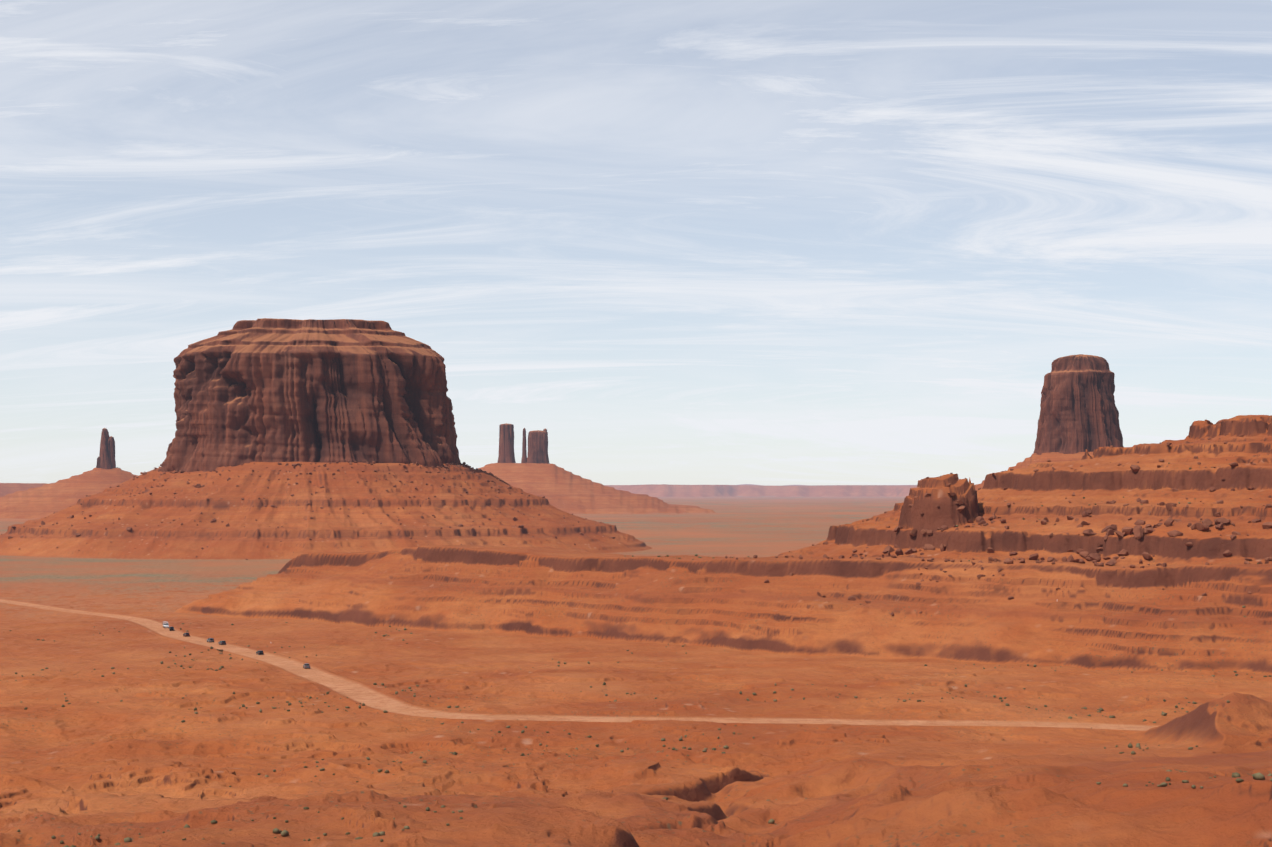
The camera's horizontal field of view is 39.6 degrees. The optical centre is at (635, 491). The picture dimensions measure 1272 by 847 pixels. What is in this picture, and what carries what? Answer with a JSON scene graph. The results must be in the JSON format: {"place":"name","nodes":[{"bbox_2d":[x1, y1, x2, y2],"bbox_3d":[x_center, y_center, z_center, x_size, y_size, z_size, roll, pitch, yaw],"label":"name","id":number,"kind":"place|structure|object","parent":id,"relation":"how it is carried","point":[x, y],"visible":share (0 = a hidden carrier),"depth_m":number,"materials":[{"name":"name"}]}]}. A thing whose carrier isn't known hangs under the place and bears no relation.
{"place":"outdoors","nodes":[
{"label":"outdoors","id":0,"kind":"place"},
{"bbox_2d":[0,415,1271,846],"bbox_3d":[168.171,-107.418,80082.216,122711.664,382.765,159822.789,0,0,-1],"label":"terrain","id":1,"kind":"structure","parent":0,"point":[484,609],"depth_m":823.43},
{"bbox_2d":[96,456,100,467],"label":"spire","id":2,"kind":"structure","parent":1,"relation":"on","point":[98,465],"depth_m":5955.57,"materials":[{"name":"brown stone"}]},
{"bbox_2d":[99,428,111,468],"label":"spire","id":3,"kind":"structure","parent":1,"relation":"on","point":[105,461],"depth_m":5950.99,"materials":[{"name":"brown stone"}]},
{"bbox_2d":[108,436,115,468],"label":"spire","id":4,"kind":"structure","parent":1,"relation":"on","point":[111,445],"depth_m":5963.35,"materials":[{"name":"brown stone"}]},
{"bbox_2d":[303,663,309,668],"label":"car","id":5,"kind":"object","parent":1,"relation":"on","point":[306,665],"visible":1,"depth_m":813.29,"materials":[{"name":"grey paint"}]},
{"bbox_2d":[157,318,460,471],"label":"butte","id":6,"kind":"object","parent":1,"relation":"on","point":[296,390],"visible":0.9,"depth_m":2499.45,"materials":[{"name":"brown stone"}]},
{"bbox_2d":[497,423,515,462],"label":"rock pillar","id":7,"kind":"structure","parent":1,"relation":"on","point":[506,443],"depth_m":6960.48,"materials":[{"name":"brown stone"}]},
{"bbox_2d":[521,428,526,462],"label":"spire","id":8,"kind":"structure","parent":1,"relation":"on","point":[524,456],"depth_m":6975.20,"materials":[{"name":"brown stone"}]},
{"bbox_2d":[527,430,549,463],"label":"rock pillar","id":9,"kind":"structure","parent":1,"relation":"on","point":[537,447],"depth_m":6958.22,"materials":[{"name":"brown stone"}]},
{"bbox_2d":[0,458,1271,846],"bbox_3d":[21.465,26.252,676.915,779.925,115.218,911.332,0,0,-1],"label":"shrubs","id":10,"kind":"object","parent":1,"relation":"on","point":[1164,784],"visible":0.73,"depth_m":546.58,"materials":[{"name":"brown plant"}]},
{"bbox_2d":[8,420,1271,615],"bbox_3d":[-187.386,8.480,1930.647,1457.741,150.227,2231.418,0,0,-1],"label":"boulders","id":11,"kind":"object","parent":1,"relation":"on","point":[1138,531],"visible":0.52,"depth_m":998.39,"materials":[{"name":"brown stone"}]},
{"bbox_2d":[1033,354,1123,454],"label":"butte","id":12,"kind":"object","parent":1,"relation":"on","point":[1079,411],"depth_m":3529.26,"materials":[{"name":"brown stone"}]},
{"bbox_2d":[0,0,1271,485],"label":"sky","id":13,"kind":"structure","parent":0,"point":[677,242],"materials":[{"name":"blue"}]}
]}

